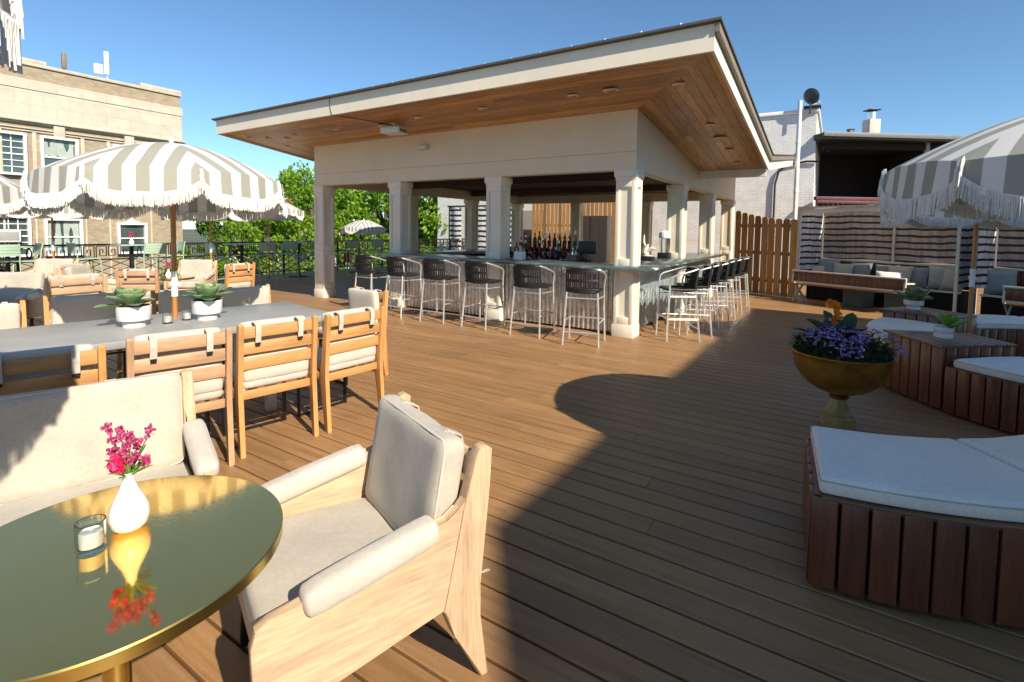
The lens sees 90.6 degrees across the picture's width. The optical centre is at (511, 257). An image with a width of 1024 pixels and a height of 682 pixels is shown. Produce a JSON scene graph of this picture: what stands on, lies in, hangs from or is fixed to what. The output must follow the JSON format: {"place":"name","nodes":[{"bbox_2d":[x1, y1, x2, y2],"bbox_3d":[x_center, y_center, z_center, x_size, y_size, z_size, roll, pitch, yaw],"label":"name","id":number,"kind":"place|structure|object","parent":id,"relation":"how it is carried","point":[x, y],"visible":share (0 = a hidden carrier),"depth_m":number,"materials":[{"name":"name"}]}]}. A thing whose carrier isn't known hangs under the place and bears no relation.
{"place":"outdoors","nodes":[
{"label":"outdoors","id":0,"kind":"place"},
{"bbox_2d":[20,0,1023,228],"label":"sky","id":1,"kind":"structure","parent":0,"point":[938,67],"materials":[{"name":"blue"}]},
{"bbox_2d":[27,266,1023,681],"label":"deck","id":2,"kind":"structure","parent":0,"point":[645,510],"depth_m":2.87,"materials":[{"name":"brown wood"}]},
{"bbox_2d":[0,244,21,271],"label":"bar chair","id":3,"kind":"object","parent":2,"relation":"on","point":[5,252],"visible":0.84,"depth_m":9.56,"materials":[{"name":"green paint"}]},
{"bbox_2d":[0,0,23,73],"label":"umbrella","id":4,"kind":"object","parent":2,"relation":"on","point":[11,22],"visible":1,"depth_m":1.07,"materials":[{"name":"white fabric"}]},
{"bbox_2d":[0,300,26,329],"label":"dining chair","id":5,"kind":"object","parent":2,"relation":"on","point":[12,315],"visible":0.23,"depth_m":3.97,"materials":[{"name":"fabric"}]},
{"bbox_2d":[0,175,34,215],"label":"umbrella","id":6,"kind":"object","parent":2,"relation":"on","point":[11,200],"visible":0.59,"depth_m":4.88,"materials":[{"name":"white fabric"}]},
{"bbox_2d":[0,272,53,317],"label":"armchair","id":7,"kind":"object","parent":2,"relation":"on","point":[16,287],"visible":0.48,"depth_m":6.92,"materials":[{"name":"fabric"}]},
{"bbox_2d":[0,202,104,258],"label":"umbrella","id":8,"kind":"object","parent":2,"relation":"on","point":[67,212],"visible":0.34,"depth_m":9.90,"materials":[{"name":"white fabric"}]},
{"bbox_2d":[0,344,106,395],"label":"dining chair","id":9,"kind":"object","parent":2,"relation":"on","point":[26,371],"visible":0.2,"depth_m":2.53,"materials":[{"name":"wood"}]},
{"bbox_2d":[27,258,79,274],"bbox_3d":[-8.642,0.433,9.460,0.723,0.813,0.724,0,4,-20],"label":"armchair","id":10,"kind":"object","parent":2,"relation":"on","point":[45,266],"visible":0.2,"depth_m":9.60,"materials":[{"name":"fabric"}]},
{"bbox_2d":[26,273,107,326],"bbox_3d":[-6.095,0.614,6.919,0.724,0.813,0.723,2,4,27],"label":"dining chair","id":11,"kind":"object","parent":2,"relation":"on","point":[71,284],"visible":0.47,"depth_m":6.69,"materials":[{"name":"fabric"}]},
{"bbox_2d":[43,291,125,378],"bbox_3d":[-3.700,0.762,4.428,0.515,0.869,0.522,4,4,42],"label":"dining chair","id":12,"kind":"object","parent":2,"relation":"on","point":[72,308],"visible":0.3,"depth_m":4.45,"materials":[{"name":"fabric"}]},
{"bbox_2d":[56,265,121,292],"bbox_3d":[-6.689,0.534,8.160,0.724,0.813,0.723,0,3,-15],"label":"armchair","id":13,"kind":"object","parent":2,"relation":"on","point":[82,269],"visible":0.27,"depth_m":8.03,"materials":[{"name":"fabric"}]},
{"bbox_2d":[0,369,218,526],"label":"loveseat","id":14,"kind":"object","parent":2,"relation":"on","point":[54,445],"visible":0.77,"depth_m":2.11,"materials":[{"name":"beige fabric"}]},
{"bbox_2d":[115,269,163,313],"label":"dining chair","id":15,"kind":"object","parent":2,"relation":"on","point":[147,279],"visible":0.47,"depth_m":7.10,"materials":[{"name":"wood"}]},
{"bbox_2d":[0,475,282,681],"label":"round table","id":16,"kind":"object","parent":2,"relation":"on","point":[192,551],"visible":0.94,"depth_m":1.17,"materials":[{"name":"gold metal"}]},
{"bbox_2d":[74,514,106,555],"bbox_3d":[-1.037,0.681,1.247,0.062,0.068,0.062,1,3,0],"label":"candle","id":17,"kind":"object","parent":16,"relation":"on","point":[90,534],"visible":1,"depth_m":1.23,"materials":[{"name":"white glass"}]},
{"bbox_2d":[100,422,156,533],"bbox_3d":[-1.004,0.569,1.330,0.109,0.284,0.106,4,4,40],"label":"flower vase","id":18,"kind":"object","parent":16,"relation":"on","point":[129,510],"visible":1,"depth_m":1.31,"materials":[{"name":"white ceramic"}]},
{"bbox_2d":[135,243,166,281],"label":"bar chair","id":19,"kind":"object","parent":2,"relation":"on","point":[158,247],"visible":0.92,"depth_m":11.13,"materials":[{"name":"green paint"}]},
{"bbox_2d":[20,137,286,317],"bbox_3d":[-2.731,0.129,4.097,1.689,2.198,1.686,-1,4,-26],"label":"umbrella","id":20,"kind":"object","parent":2,"relation":"on","point":[177,181],"visible":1,"depth_m":3.50,"materials":[{"name":"white fabric"}]},
{"bbox_2d":[0,302,326,411],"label":"dining table","id":21,"kind":"object","parent":2,"relation":"on","point":[112,334],"visible":0.43,"depth_m":3.66,"materials":[{"name":"stone"}]},
{"bbox_2d":[94,286,154,327],"bbox_3d":[-2.799,0.353,3.705,0.306,0.292,0.330,0,3,-14],"label":"succulent","id":22,"kind":"object","parent":21,"relation":"on","point":[133,310],"visible":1,"depth_m":3.64,"materials":[{"name":"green plant"}]},
{"bbox_2d":[183,281,233,319],"bbox_3d":[-2.403,0.338,4.042,0.351,0.295,0.324,3,4,35],"label":"succulent","id":23,"kind":"object","parent":21,"relation":"on","point":[207,303],"visible":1,"depth_m":3.97,"materials":[{"name":"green plant"}]},
{"bbox_2d":[126,327,234,465],"bbox_3d":[-2.090,0.857,3.151,0.522,0.869,0.515,-2,5,-43],"label":"dining chair","id":24,"kind":"object","parent":2,"relation":"on","point":[202,354],"visible":0.63,"depth_m":3.04,"materials":[{"name":"brown wood"}]},
{"bbox_2d":[150,289,224,364],"bbox_3d":[-3.069,0.746,4.847,0.515,0.869,0.522,4,4,42],"label":"dining chair","id":25,"kind":"object","parent":2,"relation":"on","point":[164,300],"visible":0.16,"depth_m":4.79,"materials":[{"name":"fabric"}]},
{"bbox_2d":[164,259,217,290],"bbox_3d":[-6.148,0.451,9.728,0.723,0.813,0.724,0,3,-11],"label":"armchair","id":26,"kind":"object","parent":2,"relation":"on","point":[202,271],"visible":0.62,"depth_m":9.87,"materials":[{"name":"fabric"}]},
{"bbox_2d":[160,210,255,259],"bbox_3d":[-6.248,-0.290,10.505,1.684,2.200,1.688,-1,4,-30],"label":"umbrella","id":27,"kind":"object","parent":2,"relation":"on","point":[233,216],"visible":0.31,"depth_m":10.32,"materials":[{"name":"white fabric"}]},
{"bbox_2d":[0,238,464,277],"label":"railing","id":28,"kind":"object","parent":2,"relation":"on","point":[432,243],"visible":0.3,"depth_m":14.19,"materials":[{"name":"metal"}]},
{"bbox_2d":[216,263,254,289],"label":"dining chair","id":29,"kind":"object","parent":2,"relation":"on","point":[237,275],"visible":0.56,"depth_m":8.34,"materials":[{"name":"wood"}]},
{"bbox_2d":[218,284,270,339],"bbox_3d":[-2.629,0.735,5.147,0.515,0.869,0.522,4,4,42],"label":"dining chair","id":30,"kind":"object","parent":2,"relation":"on","point":[251,295],"visible":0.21,"depth_m":5.19,"materials":[{"name":"fabric"}]},
{"bbox_2d":[249,242,277,284],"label":"bar chair","id":31,"kind":"object","parent":2,"relation":"on","point":[269,247],"visible":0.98,"depth_m":12.78,"materials":[{"name":"green paint"}]},
{"bbox_2d":[222,315,318,458],"bbox_3d":[-1.739,0.837,3.587,0.515,0.869,0.522,4,5,43],"label":"dining chair","id":32,"kind":"object","parent":2,"relation":"on","point":[272,351],"visible":0.88,"depth_m":3.43,"materials":[{"name":"brown wood"}]},
{"bbox_2d":[252,202,303,278],"bbox_3d":[-6.774,-0.559,14.095,1.773,2.310,1.769,3,4,37],"label":"umbrella","id":33,"kind":"object","parent":2,"relation":"on","point":[295,213],"visible":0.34,"depth_m":13.97,"materials":[{"name":"white fabric"}]},
{"bbox_2d":[272,241,298,280],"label":"bar chair","id":34,"kind":"object","parent":2,"relation":"on","point":[287,246],"visible":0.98,"depth_m":13.65,"materials":[{"name":"green paint"}]},
{"bbox_2d":[297,306,384,432],"bbox_3d":[-1.375,0.818,4.004,0.515,0.869,0.522,3,4,36],"label":"dining chair","id":35,"kind":"object","parent":2,"relation":"on","point":[350,338],"visible":0.93,"depth_m":3.86,"materials":[{"name":"wood"}]},
{"bbox_2d":[318,286,388,384],"bbox_3d":[-1.604,0.753,5.062,0.522,0.869,0.515,3,4,37],"label":"dining chair","id":36,"kind":"object","parent":2,"relation":"on","point":[359,298],"visible":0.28,"depth_m":5.08,"materials":[{"name":"fabric"}]},
{"bbox_2d":[345,241,371,254],"bbox_3d":[-4.994,-0.028,16.497,0.620,1.020,0.620,3,4,32],"label":"bar table","id":37,"kind":"object","parent":2,"relation":"on","point":[359,245],"visible":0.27,"depth_m":16.45,"materials":[{"name":"metal"}]},
{"bbox_2d":[342,219,385,269],"bbox_3d":[-4.825,-0.397,16.507,1.351,1.760,1.348,2,3,14],"label":"umbrella","id":38,"kind":"object","parent":37,"relation":"on","point":[363,226],"visible":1,"depth_m":16.02,"materials":[{"name":"white fabric"}]},
{"bbox_2d":[238,391,491,681],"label":"armchair","id":39,"kind":"object","parent":2,"relation":"on","point":[380,549],"visible":0.88,"depth_m":1.62,"materials":[{"name":"brown wood"}]},
{"bbox_2d":[355,254,390,310],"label":"bar stool","id":40,"kind":"object","parent":2,"relation":"on","point":[361,264],"visible":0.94,"depth_m":8.83,"materials":[{"name":"metal"}]},
{"bbox_2d":[385,256,422,317],"bbox_3d":[-1.871,0.473,8.641,0.537,1.012,0.501,4,4,40],"label":"bar stool","id":41,"kind":"object","parent":2,"relation":"on","point":[392,267],"visible":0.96,"depth_m":8.47,"materials":[{"name":"metal"}]},
{"bbox_2d":[419,258,460,323],"bbox_3d":[-1.162,0.510,8.165,0.537,1.012,0.501,3,4,30],"label":"bar stool","id":42,"kind":"object","parent":2,"relation":"on","point":[428,270],"visible":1,"depth_m":8.00,"materials":[{"name":"metal"}]},
{"bbox_2d":[447,205,511,249],"bbox_3d":[-1.321,-1.042,22.110,3.795,2.496,0.155,3,4,32],"label":"cabana","id":43,"kind":"object","parent":2,"relation":"on","point":[454,222],"visible":0.37,"depth_m":22.68,"materials":[{"name":"white fabric"}]},
{"bbox_2d":[461,260,504,330],"bbox_3d":[-0.448,0.545,7.710,0.537,1.012,0.501,3,4,36],"label":"bar stool","id":44,"kind":"object","parent":2,"relation":"on","point":[470,273],"visible":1,"depth_m":7.56,"materials":[{"name":"wicker"}]},
{"bbox_2d":[211,16,794,338],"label":"bar pavilion","id":45,"kind":"structure","parent":2,"relation":"on","point":[635,126],"depth_m":7.94,"materials":[{"name":"beige paint"}]},
{"bbox_2d":[509,263,554,338],"bbox_3d":[0.287,0.585,7.205,0.537,1.012,0.501,3,4,31],"label":"bar stool","id":46,"kind":"object","parent":2,"relation":"on","point":[528,278],"visible":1,"depth_m":7.03,"materials":[{"name":"metal"}]},
{"bbox_2d":[376,247,722,331],"bbox_3d":[1.065,0.406,10.242,5.035,0.977,5.368,3,4,32],"label":"bar counter","id":47,"kind":"object","parent":2,"relation":"on","point":[650,272],"visible":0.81,"depth_m":8.11,"materials":[{"name":"stone"}]},
{"bbox_2d":[578,241,595,261],"bbox_3d":[1.167,-0.103,7.919,0.300,0.310,0.160,3,4,32],"label":"register screen","id":48,"kind":"object","parent":47,"relation":"on","point":[586,247],"visible":0.94,"depth_m":7.92,"materials":[{"name":"black plastic"}]},
{"bbox_2d":[657,230,670,258],"bbox_3d":[2.728,-0.240,9.053,0.210,0.495,0.210,3,4,32],"label":"drink dispenser","id":49,"kind":"object","parent":47,"relation":"on","point":[664,243],"visible":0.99,"depth_m":8.98,"materials":[{"name":"clear plastic"}]},
{"bbox_2d":[532,202,615,262],"bbox_3d":[2.351,-1.129,19.908,3.620,2.980,0.066,3,4,33],"label":"picket fence","id":50,"kind":"object","parent":2,"relation":"on","point":[561,219],"visible":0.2,"depth_m":20.12,"materials":[{"name":"brown wood"}]},
{"bbox_2d":[561,267,606,347],"bbox_3d":[0.953,0.623,6.699,0.537,1.012,0.501,2,3,19],"label":"bar stool","id":51,"kind":"object","parent":2,"relation":"on","point":[575,287],"visible":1,"depth_m":6.50,"materials":[{"name":"metal"}]},
{"bbox_2d":[590,216,611,262],"bbox_3d":[3.103,-0.483,17.744,0.620,1.960,0.412,3,4,32],"label":"grey cabinet","id":52,"kind":"object","parent":2,"relation":"on","point":[600,230],"visible":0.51,"depth_m":17.55,"materials":[{"name":"grey metal"}]},
{"bbox_2d":[655,265,699,341],"bbox_3d":[2.333,0.620,7.069,0.501,1.012,0.537,1,3,-1],"label":"bar stool","id":53,"kind":"object","parent":2,"relation":"on","point":[690,283],"visible":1,"depth_m":7.07,"materials":[{"name":"metal"}]},
{"bbox_2d":[673,264,713,336],"bbox_3d":[2.686,0.602,7.468,0.501,1.012,0.537,1,3,10],"label":"bar stool","id":54,"kind":"object","parent":2,"relation":"on","point":[707,277],"visible":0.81,"depth_m":7.30,"materials":[{"name":"metal"}]},
{"bbox_2d":[684,262,721,330],"bbox_3d":[2.999,0.580,7.919,0.501,1.012,0.537,2,3,14],"label":"bar stool","id":55,"kind":"object","parent":2,"relation":"on","point":[716,273],"visible":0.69,"depth_m":7.75,"materials":[{"name":"metal"}]},
{"bbox_2d":[694,260,729,324],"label":"bar stool","id":56,"kind":"object","parent":2,"relation":"on","point":[724,271],"visible":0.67,"depth_m":8.27,"materials":[{"name":"metal"}]},
{"bbox_2d":[704,259,737,318],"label":"bar stool","id":57,"kind":"object","parent":2,"relation":"on","point":[732,268],"visible":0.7,"depth_m":8.80,"materials":[{"name":"metal"}]},
{"bbox_2d":[712,257,743,313],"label":"bar stool","id":58,"kind":"object","parent":2,"relation":"on","point":[740,261],"visible":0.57,"depth_m":9.33,"materials":[{"name":"metal"}]},
{"bbox_2d":[722,256,751,308],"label":"bar stool","id":59,"kind":"object","parent":2,"relation":"on","point":[746,270],"visible":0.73,"depth_m":9.94,"materials":[{"name":"metal"}]},
{"bbox_2d":[733,211,797,297],"bbox_3d":[6.019,-0.133,12.088,0.066,1.993,1.595,-1,4,-30],"label":"picket fence","id":60,"kind":"object","parent":2,"relation":"on","point":[770,256],"visible":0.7,"depth_m":11.99,"materials":[{"name":"brown wood"}]},
{"bbox_2d":[792,100,801,218],"bbox_3d":[7.643,-1.687,13.639,0.132,5.000,0.132,1,3,0],"label":"white pipe","id":61,"kind":"object","parent":2,"relation":"on","point":[797,158],"visible":0.62,"depth_m":13.55,"materials":[{"name":"metal"}]},
{"bbox_2d":[789,299,906,430],"bbox_3d":[2.570,0.814,3.949,0.769,0.988,0.787,0,3,-8],"label":"flower urn","id":62,"kind":"object","parent":2,"relation":"on","point":[842,363],"visible":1,"depth_m":3.79,"materials":[{"name":"metal"}]},
{"bbox_2d":[792,270,916,301],"bbox_3d":[6.760,0.656,10.131,0.536,0.695,2.096,-1,4,-30],"label":"settee","id":63,"kind":"object","parent":2,"relation":"on","point":[876,284],"visible":0.92,"depth_m":9.93,"materials":[{"name":"paint"}]},
{"bbox_2d":[842,289,873,307],"bbox_3d":[7.077,0.799,10.352,0.424,0.421,0.423,-1,4,-32],"label":"pouf","id":64,"kind":"object","parent":2,"relation":"on","point":[858,299],"visible":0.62,"depth_m":10.21,"materials":[{"name":"green fabric"}]},
{"bbox_2d":[863,328,884,383],"bbox_3d":[4.302,1.031,5.508,0.809,0.378,1.633,3,4,35],"label":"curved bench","id":65,"kind":"object","parent":2,"relation":"on","point":[865,332],"visible":0.06,"depth_m":5.44,"materials":[{"name":"brown wood"}]},
{"bbox_2d":[866,317,945,343],"bbox_3d":[4.306,0.800,5.501,0.751,0.084,1.551,3,4,35],"label":"bench cushion","id":66,"kind":"object","parent":65,"relation":"on","point":[880,324],"visible":0.44,"depth_m":5.62,"materials":[{"name":"white fabric"}]},
{"bbox_2d":[794,204,978,313],"bbox_3d":[7.540,-0.035,10.383,1.046,2.075,2.850,-1,4,-32],"label":"cabana","id":67,"kind":"object","parent":2,"relation":"on","point":[856,232],"visible":0.53,"depth_m":10.69,"materials":[{"name":"fabric"}]},
{"bbox_2d":[908,266,928,287],"bbox_3d":[8.060,0.384,10.101,0.147,0.420,0.420,17,-4,-26],"label":"throw pillow","id":68,"kind":"object","parent":67,"relation":"on","point":[919,276],"visible":0.81,"depth_m":9.99,"materials":[{"name":"grey fabric"}]},
{"bbox_2d":[927,266,954,288],"bbox_3d":[8.273,0.388,9.721,0.158,0.460,0.460,17,-8,-40],"label":"throw pillow","id":69,"kind":"object","parent":67,"relation":"on","point":[936,273],"visible":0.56,"depth_m":9.75,"materials":[{"name":"grey fabric"}]},
{"bbox_2d":[938,269,962,291],"bbox_3d":[8.262,0.428,9.480,0.145,0.420,0.420,21,-2,-15],"label":"throw pillow","id":70,"kind":"object","parent":67,"relation":"on","point":[947,282],"visible":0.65,"depth_m":9.51,"materials":[{"name":"grey fabric"}]},
{"bbox_2d":[884,294,906,307],"bbox_3d":[7.451,0.842,9.704,0.424,0.421,0.423,-1,4,-32],"label":"pouf","id":71,"kind":"object","parent":2,"relation":"on","point":[891,300],"visible":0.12,"depth_m":9.63,"materials":[{"name":"green fabric"}]},
{"bbox_2d":[814,131,1005,267],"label":"porch building","id":72,"kind":"structure","parent":2,"relation":"on","point":[852,165],"depth_m":18.17,"materials":[{"name":"brown metal"}]},
{"bbox_3d":[11.955,-3.990,18.091,2.400,0.120,2.000,1,3,-4],"label":"upper roof","id":73,"kind":"object","parent":72,"relation":"on","visible":0},
{"bbox_2d":[862,108,880,132],"bbox_3d":[12.662,-4.543,17.858,0.400,1.330,0.360,1,3,-4],"label":"chimney","id":74,"kind":"object","parent":73,"relation":"on","point":[871,124],"visible":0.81,"depth_m":17.70,"materials":[{"name":"metal"}]},
{"bbox_2d":[802,438,1023,627],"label":"curved bench","id":75,"kind":"object","parent":2,"relation":"on","point":[968,568],"visible":0.72,"depth_m":1.99,"materials":[{"name":"brown wood"}]},
{"bbox_2d":[810,426,1023,522],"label":"bench cushion","id":76,"kind":"object","parent":75,"relation":"on","point":[948,476],"visible":1,"depth_m":2.15,"materials":[{"name":"white fabric"}]},
{"bbox_2d":[877,116,1023,221],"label":"umbrella","id":77,"kind":"object","parent":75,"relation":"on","point":[971,175],"visible":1,"depth_m":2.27,"materials":[{"name":"white fabric"}]},
{"bbox_2d":[955,435,1023,471],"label":"bench cushion","id":78,"kind":"object","parent":75,"relation":"on","point":[1008,450],"visible":0.77,"depth_m":2.44,"materials":[{"name":"white fabric"}]},
{"bbox_2d":[879,306,976,333],"bbox_3d":[5.038,0.921,6.132,0.705,0.545,0.730,-1,4,-22],"label":"wedge table","id":79,"kind":"object","parent":2,"relation":"on","point":[923,314],"visible":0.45,"depth_m":6.02,"materials":[{"name":"brown wood"}]},
{"bbox_2d":[893,285,933,309],"bbox_3d":[5.003,0.493,6.290,0.396,0.289,0.388,2,4,24],"label":"succulent","id":80,"kind":"object","parent":79,"relation":"on","point":[915,296],"visible":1,"depth_m":6.25,"materials":[{"name":"green plant"}]},
{"bbox_2d":[883,329,1017,408],"bbox_3d":[3.966,0.995,4.604,0.748,0.545,0.712,1,3,0],"label":"wedge table","id":81,"kind":"object","parent":2,"relation":"on","point":[918,373],"visible":0.66,"depth_m":4.43,"materials":[{"name":"brown wood"}]},
{"bbox_2d":[933,312,968,338],"bbox_3d":[3.982,0.606,4.603,0.322,0.232,0.243,-2,4,-35],"label":"succulent","id":82,"kind":"object","parent":81,"relation":"on","point":[950,321],"visible":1,"depth_m":4.56,"materials":[{"name":"green plant"}]},
{"bbox_2d":[879,204,1023,332],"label":"umbrella","id":83,"kind":"object","parent":2,"relation":"on","point":[941,219],"visible":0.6,"depth_m":5.62,"materials":[{"name":"white fabric"}]},
{"bbox_2d":[943,366,1023,434],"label":"curved bench","id":84,"kind":"object","parent":2,"relation":"on","point":[994,402],"visible":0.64,"depth_m":3.95,"materials":[{"name":"brown wood"}]},
{"bbox_2d":[953,357,1023,383],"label":"bench cushion","id":85,"kind":"object","parent":84,"relation":"on","point":[1009,368],"visible":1,"depth_m":4.00,"materials":[{"name":"white fabric"}]},
{"bbox_2d":[972,224,1023,316],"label":"cabana","id":86,"kind":"object","parent":2,"relation":"on","point":[1010,252],"visible":0.41,"depth_m":8.95,"materials":[{"name":"fabric"}]},
{"bbox_2d":[983,270,1017,294],"bbox_3d":[8.621,0.435,8.941,0.460,0.460,0.159,3,-8,29],"label":"throw pillow","id":87,"kind":"object","parent":86,"relation":"on","point":[997,280],"visible":0.73,"depth_m":8.90,"materials":[{"name":"blue fabric"}]},
{"bbox_2d":[975,329,1023,356],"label":"curved bench","id":88,"kind":"object","parent":2,"relation":"on","point":[1014,336],"visible":0.16,"depth_m":5.92,"materials":[{"name":"brown wood"}]},
{"bbox_2d":[972,314,1023,329],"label":"bench cushion","id":89,"kind":"object","parent":88,"relation":"on","point":[984,321],"visible":0.66,"depth_m":5.96,"materials":[{"name":"white fabric"}]},
{"bbox_2d":[1002,286,1023,315],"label":"settee","id":90,"kind":"object","parent":2,"relation":"on","point":[1012,296],"visible":0.98,"depth_m":7.94,"materials":[{"name":"paint"}]},
{"bbox_2d":[183,229,1017,268],"bbox_3d":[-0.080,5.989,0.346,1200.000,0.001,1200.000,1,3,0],"label":"ground","id":91,"kind":"structure","parent":0,"point":[191,235],"depth_m":211.89,"materials":[{"name":"plant"}]},
{"bbox_2d":[437,104,822,277],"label":"white brick building","id":92,"kind":"structure","parent":91,"relation":"on","point":[770,195],"depth_m":16.80,"materials":[{"name":"paint"}]},
{"bbox_2d":[523,210,539,238],"bbox_3d":[0.886,-0.795,21.699,1.117,2.457,0.056,3,4,32],"label":"door","id":93,"kind":"structure","parent":92,"relation":"in","point":[527,214],"depth_m":21.76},
{"label":"road","id":94,"kind":"structure","parent":0,"visible":0},
{"bbox_2d":[0,57,186,279],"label":"tan brick building","id":95,"kind":"structure","parent":94,"relation":"on","point":[49,115],"depth_m":20.19,"materials":[{"name":"brick"}]},
{"bbox_2d":[0,230,20,241],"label":"air conditioner","id":96,"kind":"object","parent":95,"relation":"attached to","point":[10,235],"visible":1,"depth_m":18.43,"materials":[{"name":"white paint"}]},
{"bbox_2d":[0,130,27,175],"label":"window","id":97,"kind":"structure","parent":95,"relation":"in","point":[14,144],"depth_m":18.64,"materials":[{"name":"white paint"}]},
{"bbox_2d":[0,216,32,257],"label":"window","id":98,"kind":"structure","parent":95,"relation":"in","point":[23,224],"depth_m":18.92,"materials":[{"name":"white paint"}]},
{"bbox_2d":[39,135,78,166],"bbox_3d":[-17.575,-3.877,19.691,0.220,1.560,1.140,3,4,32],"label":"window","id":99,"kind":"structure","parent":95,"relation":"in","point":[52,149],"depth_m":19.61,"materials":[{"name":"white paint"}]},
{"bbox_2d":[43,216,83,255],"bbox_3d":[-17.595,-0.954,19.889,0.220,1.740,1.170,3,4,32],"label":"window","id":100,"kind":"structure","parent":95,"relation":"in","point":[65,230],"depth_m":19.92,"materials":[{"name":"white paint"}]},
{"bbox_2d":[116,217,147,253],"bbox_3d":[-16.360,-0.979,21.825,0.220,1.600,1.080,3,4,32],"label":"window","id":101,"kind":"structure","parent":95,"relation":"in","point":[141,235],"depth_m":21.81,"materials":[{"name":"white paint"}]},
{"bbox_2d":[160,245,237,277],"bbox_3d":[-12.630,2.031,20.069,3.833,5.310,3.810,1,3,-2],"label":"broad tree","id":102,"kind":"object","parent":94,"relation":"on","point":[219,264],"visible":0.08,"depth_m":20.09,"materials":[{"name":"green plant"}]},
{"bbox_2d":[192,217,305,268],"bbox_3d":[-14.306,0.308,27.968,5.535,7.804,5.450,1,3,0],"label":"dark tree","id":103,"kind":"object","parent":94,"relation":"on","point":[217,232],"visible":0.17,"depth_m":26.21,"materials":[{"name":"green plant"}]},
{"bbox_2d":[207,212,314,275],"bbox_3d":[-11.387,0.620,24.069,5.530,7.708,5.564,1,3,0],"label":"broad tree","id":104,"kind":"object","parent":94,"relation":"on","point":[243,231],"visible":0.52,"depth_m":23.77,"materials":[{"name":"green plant"}]},
{"bbox_2d":[248,160,375,270],"bbox_3d":[-10.306,-0.724,26.899,6.252,10.097,5.934,2,4,20],"label":"broad tree","id":105,"kind":"object","parent":94,"relation":"on","point":[291,179],"visible":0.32,"depth_m":25.93,"materials":[{"name":"green plant"}]},
{"bbox_2d":[292,223,385,271],"bbox_3d":[-8.384,1.411,24.396,4.451,6.166,4.424,1,3,9],"label":"broad tree","id":106,"kind":"object","parent":94,"relation":"on","point":[342,255],"visible":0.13,"depth_m":23.85,"materials":[{"name":"green plant"}]},
{"bbox_2d":[337,190,431,241],"bbox_3d":[-7.514,-1.307,28.913,6.877,11.106,6.528,0,3,-13],"label":"broad tree","id":107,"kind":"object","parent":94,"relation":"on","point":[379,218],"visible":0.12,"depth_m":27.53,"materials":[{"name":"green plant"}]},
{"bbox_2d":[380,194,448,250],"bbox_3d":[-4.294,-0.144,27.836,6.452,8.993,6.491,3,4,34],"label":"broad tree","id":108,"kind":"object","parent":94,"relation":"on","point":[424,232],"visible":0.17,"depth_m":25.11,"materials":[{"name":"green plant"}]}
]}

